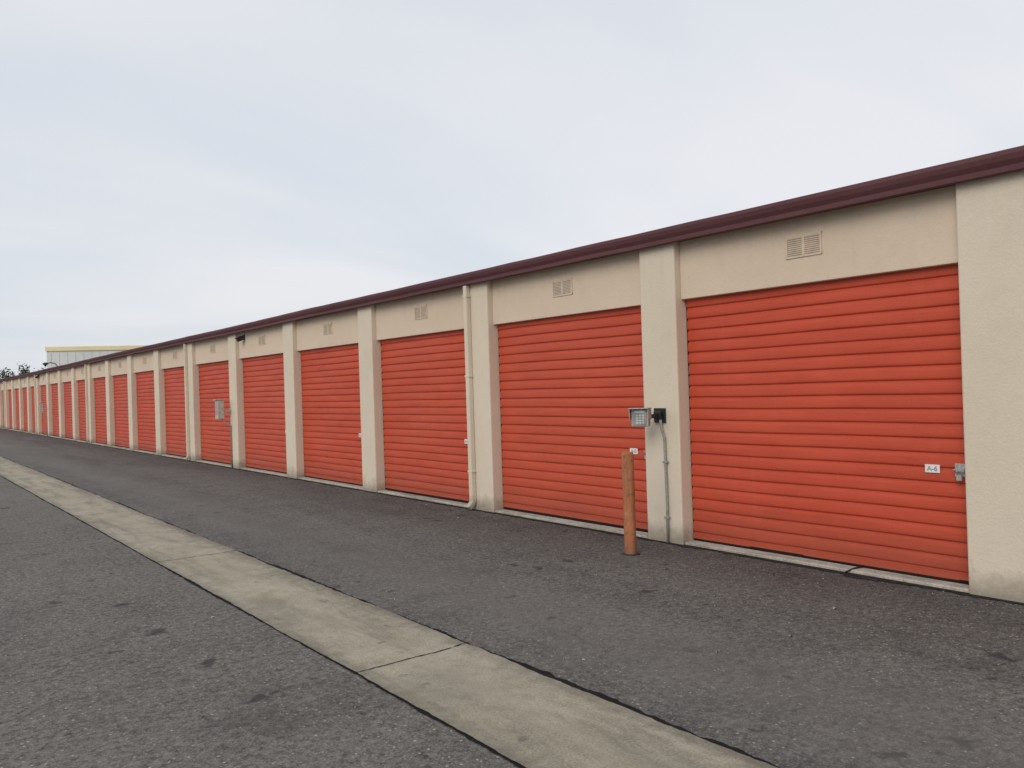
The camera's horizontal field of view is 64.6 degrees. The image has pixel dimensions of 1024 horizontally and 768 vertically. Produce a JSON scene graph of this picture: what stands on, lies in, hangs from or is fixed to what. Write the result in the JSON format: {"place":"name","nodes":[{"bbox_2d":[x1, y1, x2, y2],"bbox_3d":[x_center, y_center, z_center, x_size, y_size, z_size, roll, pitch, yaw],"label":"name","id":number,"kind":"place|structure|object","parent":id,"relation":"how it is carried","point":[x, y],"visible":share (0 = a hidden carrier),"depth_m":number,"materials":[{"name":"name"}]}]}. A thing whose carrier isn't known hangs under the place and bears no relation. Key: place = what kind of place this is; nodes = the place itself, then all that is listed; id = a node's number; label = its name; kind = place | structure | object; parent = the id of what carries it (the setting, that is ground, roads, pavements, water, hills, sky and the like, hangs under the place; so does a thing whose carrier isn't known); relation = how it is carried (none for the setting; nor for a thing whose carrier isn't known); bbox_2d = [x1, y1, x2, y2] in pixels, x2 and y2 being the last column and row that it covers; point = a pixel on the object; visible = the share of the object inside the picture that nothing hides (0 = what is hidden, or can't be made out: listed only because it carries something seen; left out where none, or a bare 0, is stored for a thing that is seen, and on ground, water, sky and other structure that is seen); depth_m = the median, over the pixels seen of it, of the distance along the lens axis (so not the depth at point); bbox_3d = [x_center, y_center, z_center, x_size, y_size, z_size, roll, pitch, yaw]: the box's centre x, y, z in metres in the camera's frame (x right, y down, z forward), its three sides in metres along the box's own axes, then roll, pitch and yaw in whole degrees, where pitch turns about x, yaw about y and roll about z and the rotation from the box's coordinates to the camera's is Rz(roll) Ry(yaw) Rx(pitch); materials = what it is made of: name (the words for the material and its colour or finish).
{"place":"outdoors","nodes":[
{"label":"outdoors","id":0,"kind":"place"},
{"bbox_2d":[45,345,146,367],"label":"warehouse","id":1,"kind":"structure","parent":0,"point":[58,356],"depth_m":110.59,"materials":[{"name":"white metal"}]},
{"bbox_2d":[1,185,957,390],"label":"header walls","id":2,"kind":"structure","parent":0,"point":[914,231],"depth_m":7.80,"materials":[{"name":"paint"}]},
{"bbox_2d":[9,390,11,428],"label":"roll up door","id":3,"kind":"structure","parent":2,"relation":"attached to","point":[10,406],"depth_m":48.86,"materials":[{"name":"red paint"}]},
{"bbox_2d":[16,388,19,429],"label":"roll up door","id":4,"kind":"structure","parent":2,"relation":"attached to","point":[17,410],"depth_m":46.34,"materials":[{"name":"red paint"}]},
{"bbox_2d":[23,387,27,430],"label":"roll up door","id":5,"kind":"structure","parent":2,"relation":"attached to","point":[25,410],"depth_m":43.93,"materials":[{"name":"red paint"}]},
{"bbox_2d":[31,386,35,431],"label":"roll up door","id":6,"kind":"structure","parent":2,"relation":"attached to","point":[33,409],"depth_m":41.64,"materials":[{"name":"red paint"}]},
{"bbox_2d":[41,385,46,433],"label":"roll up door","id":7,"kind":"structure","parent":2,"relation":"attached to","point":[44,402],"depth_m":38.97,"materials":[{"name":"red paint"}]},
{"bbox_2d":[52,383,58,435],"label":"roll up door","id":8,"kind":"structure","parent":2,"relation":"attached to","point":[55,409],"depth_m":36.54,"materials":[{"name":"red paint"}]},
{"bbox_2d":[64,382,72,437],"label":"roll up door","id":9,"kind":"structure","parent":2,"relation":"attached to","point":[68,410],"depth_m":34.05,"materials":[{"name":"red paint"}]},
{"bbox_2d":[78,380,86,440],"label":"roll up door","id":10,"kind":"structure","parent":2,"relation":"attached to","point":[82,410],"depth_m":31.78,"materials":[{"name":"red paint"}]},
{"bbox_2d":[94,377,106,443],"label":"roll up door","id":11,"kind":"structure","parent":2,"relation":"attached to","point":[100,409],"depth_m":29.10,"materials":[{"name":"red paint"}]},
{"bbox_2d":[113,374,128,446],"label":"roll up door","id":12,"kind":"structure","parent":2,"relation":"attached to","point":[121,411],"depth_m":26.66,"materials":[{"name":"red paint"}]},
{"bbox_2d":[136,371,155,451],"bbox_3d":[-10.770,0.796,23.995,0.028,2.364,2.600,-2,0,-38],"label":"roll up door","id":13,"kind":"structure","parent":2,"relation":"attached to","point":[146,411],"depth_m":24.18,"materials":[{"name":"red paint"}]},
{"bbox_2d":[164,367,186,455],"bbox_3d":[-8.864,0.723,21.567,0.029,2.364,2.600,-2,0,-38],"label":"roll up door","id":14,"kind":"structure","parent":2,"relation":"attached to","point":[175,411],"depth_m":21.82,"materials":[{"name":"red paint"}]},
{"bbox_2d":[199,361,230,462],"bbox_3d":[-6.956,0.653,19.136,0.030,2.364,2.600,-2,0,-38],"label":"roll up door","id":15,"kind":"structure","parent":2,"relation":"attached to","point":[215,433],"depth_m":19.32,"materials":[{"name":"red paint"}]},
{"bbox_2d":[234,335,244,341],"bbox_3d":[-5.839,-0.981,17.373,0.190,0.152,0.130,-2,0,-38],"label":"security light","id":16,"kind":"object","parent":2,"relation":"attached to","point":[240,338],"visible":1,"depth_m":17.34,"materials":[{"name":"black metal"}]},
{"bbox_2d":[243,353,286,472],"bbox_3d":[-5.054,0.586,16.701,0.028,2.364,2.600,-2,0,-38],"label":"roll up door","id":17,"kind":"structure","parent":2,"relation":"attached to","point":[264,412],"depth_m":16.76,"materials":[{"name":"red paint"}]},
{"bbox_2d":[300,343,362,484],"bbox_3d":[-3.153,0.517,14.273,0.029,2.364,2.600,-2,0,-38],"label":"roll up door","id":18,"kind":"structure","parent":2,"relation":"attached to","point":[331,412],"depth_m":14.29,"materials":[{"name":"red paint"}]},
{"bbox_2d":[9,231,821,384],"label":"vents","id":19,"kind":"object","parent":2,"relation":"attached to","point":[803,245],"visible":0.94,"depth_m":7.03,"materials":[{"name":"metal"}]},
{"bbox_2d":[381,329,468,500],"bbox_3d":[-1.242,0.439,11.842,0.028,2.364,2.600,-2,0,-38],"label":"roll up door","id":20,"kind":"structure","parent":2,"relation":"attached to","point":[424,410],"depth_m":11.85,"materials":[{"name":"red paint"}]},
{"bbox_2d":[3,307,968,584],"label":"seals and tracks","id":21,"kind":"object","parent":2,"relation":"attached to","point":[595,521],"visible":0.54,"depth_m":8.75},
{"bbox_2d":[643,450,964,480],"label":"latches","id":22,"kind":"object","parent":21,"relation":"attached to","point":[959,469],"visible":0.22,"depth_m":5.98,"materials":[{"name":"metal"}]},
{"bbox_2d":[0,145,1023,381],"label":"eave gutter","id":23,"kind":"object","parent":2,"relation":"attached to","point":[1001,162],"visible":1,"depth_m":7.60,"materials":[{"name":"red paint"}]},
{"bbox_2d":[498,306,647,529],"bbox_3d":[0.659,0.370,9.409,0.029,2.364,2.600,-2,0,-38],"label":"roll up door","id":24,"kind":"structure","parent":2,"relation":"attached to","point":[572,390],"depth_m":9.34,"materials":[{"name":"red paint"}]},
{"bbox_2d":[686,264,968,580],"bbox_3d":[2.565,0.310,6.980,0.030,2.364,2.600,-2,0,-38],"label":"roll up door","id":25,"kind":"structure","parent":2,"relation":"attached to","point":[827,420],"depth_m":6.78,"materials":[{"name":"red paint"}]},
{"bbox_2d":[285,429,939,472],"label":"number plates","id":26,"kind":"object","parent":25,"relation":"attached to","point":[932,466],"visible":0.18,"depth_m":6.18,"materials":[{"name":"silver metal"}]},
{"bbox_2d":[0,428,1023,767],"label":"asphalt driveway","id":27,"kind":"structure","parent":0,"point":[158,666],"depth_m":5.15,"materials":[{"name":"grey asphalt"}]},
{"bbox_2d":[39,403,47,435],"bbox_3d":[-21.623,1.662,37.334,0.339,1.535,0.220,-2,0,-38],"label":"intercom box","id":28,"kind":"object","parent":27,"relation":"on","point":[41,408],"visible":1,"depth_m":37.24,"materials":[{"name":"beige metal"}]},
{"bbox_2d":[3,285,475,509],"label":"downspouts","id":29,"kind":"object","parent":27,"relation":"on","point":[466,296],"visible":0.97,"depth_m":10.62,"materials":[{"name":"beige painted metal"}]},
{"bbox_2d":[0,456,779,767],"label":"concrete drain gutter","id":30,"kind":"object","parent":27,"relation":"on","point":[520,714],"visible":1,"depth_m":4.66,"materials":[{"name":"grey concrete"}]},
{"bbox_2d":[5,428,968,592],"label":"thresholds","id":31,"kind":"object","parent":27,"relation":"on","point":[875,573],"visible":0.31,"depth_m":7.74,"materials":[{"name":"concrete"}]},
{"bbox_2d":[1,428,1023,604],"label":"wall foot dirt","id":32,"kind":"structure","parent":27,"relation":"on","point":[876,578],"depth_m":7.70,"materials":[{"name":"brown soil"}]},
{"bbox_2d":[21,449,1017,750],"bbox_3d":[-6.659,1.859,14.383,5.199,0.022,28.939,-2,0,-38],"label":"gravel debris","id":33,"kind":"object","parent":27,"relation":"on","point":[511,623],"visible":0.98,"depth_m":6.28,"materials":[{"name":"stone"}]},
{"bbox_2d":[621,452,639,555],"bbox_3d":[1.097,1.126,7.588,0.190,0.980,0.190,-2,0,-38],"label":"bollard post","id":34,"kind":"object","parent":27,"relation":"on","point":[629,518],"visible":0.97,"depth_m":7.54,"materials":[{"name":"orange paint"}]},
{"bbox_2d":[843,566,877,581],"bbox_3d":[2.757,1.511,6.465,0.217,0.045,0.378,-2,0,9],"label":"loose cable","id":35,"kind":"object","parent":27,"relation":"on","point":[844,574],"visible":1,"depth_m":6.43,"materials":[{"name":"black rubber"}]},
{"bbox_2d":[0,0,1023,378],"label":"sky","id":36,"kind":"structure","parent":0,"point":[170,169],"materials":[{"name":"white"}]},
{"label":"ground","id":37,"kind":"structure","parent":0,"visible":0},
{"bbox_2d":[0,367,14,378],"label":"tree","id":38,"kind":"object","parent":37,"relation":"on","point":[4,375],"visible":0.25,"depth_m":148.53,"materials":[{"name":"green plant"}]},
{"bbox_2d":[13,363,29,375],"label":"tree","id":39,"kind":"object","parent":37,"relation":"on","point":[23,371],"visible":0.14,"depth_m":147.80,"materials":[{"name":"green plant"}]},
{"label":"rear walls","id":40,"kind":"object","parent":37,"relation":"on","visible":0},
{"bbox_2d":[15,184,955,378],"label":"roof","id":41,"kind":"structure","parent":40,"relation":"on","point":[632,251],"depth_m":7.93,"materials":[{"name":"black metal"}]},
{"bbox_2d":[0,170,1023,602],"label":"pilasters","id":42,"kind":"object","parent":40,"relation":"attached to","point":[990,240],"visible":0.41,"depth_m":7.98,"materials":[{"name":"paint"}]},
{"bbox_2d":[215,399,232,467],"bbox_3d":[-6.380,1.105,17.881,0.339,1.535,0.220,-2,0,-38],"label":"intercom box","id":43,"kind":"object","parent":42,"relation":"attached to","point":[219,409],"visible":1,"depth_m":17.79,"materials":[{"name":"beige metal"}]},
{"bbox_2d":[628,408,670,543],"bbox_3d":[1.341,0.911,7.987,0.392,1.358,0.242,-2,0,-38],"label":"access keypad","id":44,"kind":"object","parent":42,"relation":"attached to","point":[640,417],"visible":1,"depth_m":8.02,"materials":[{"name":"black metal"}]}
]}

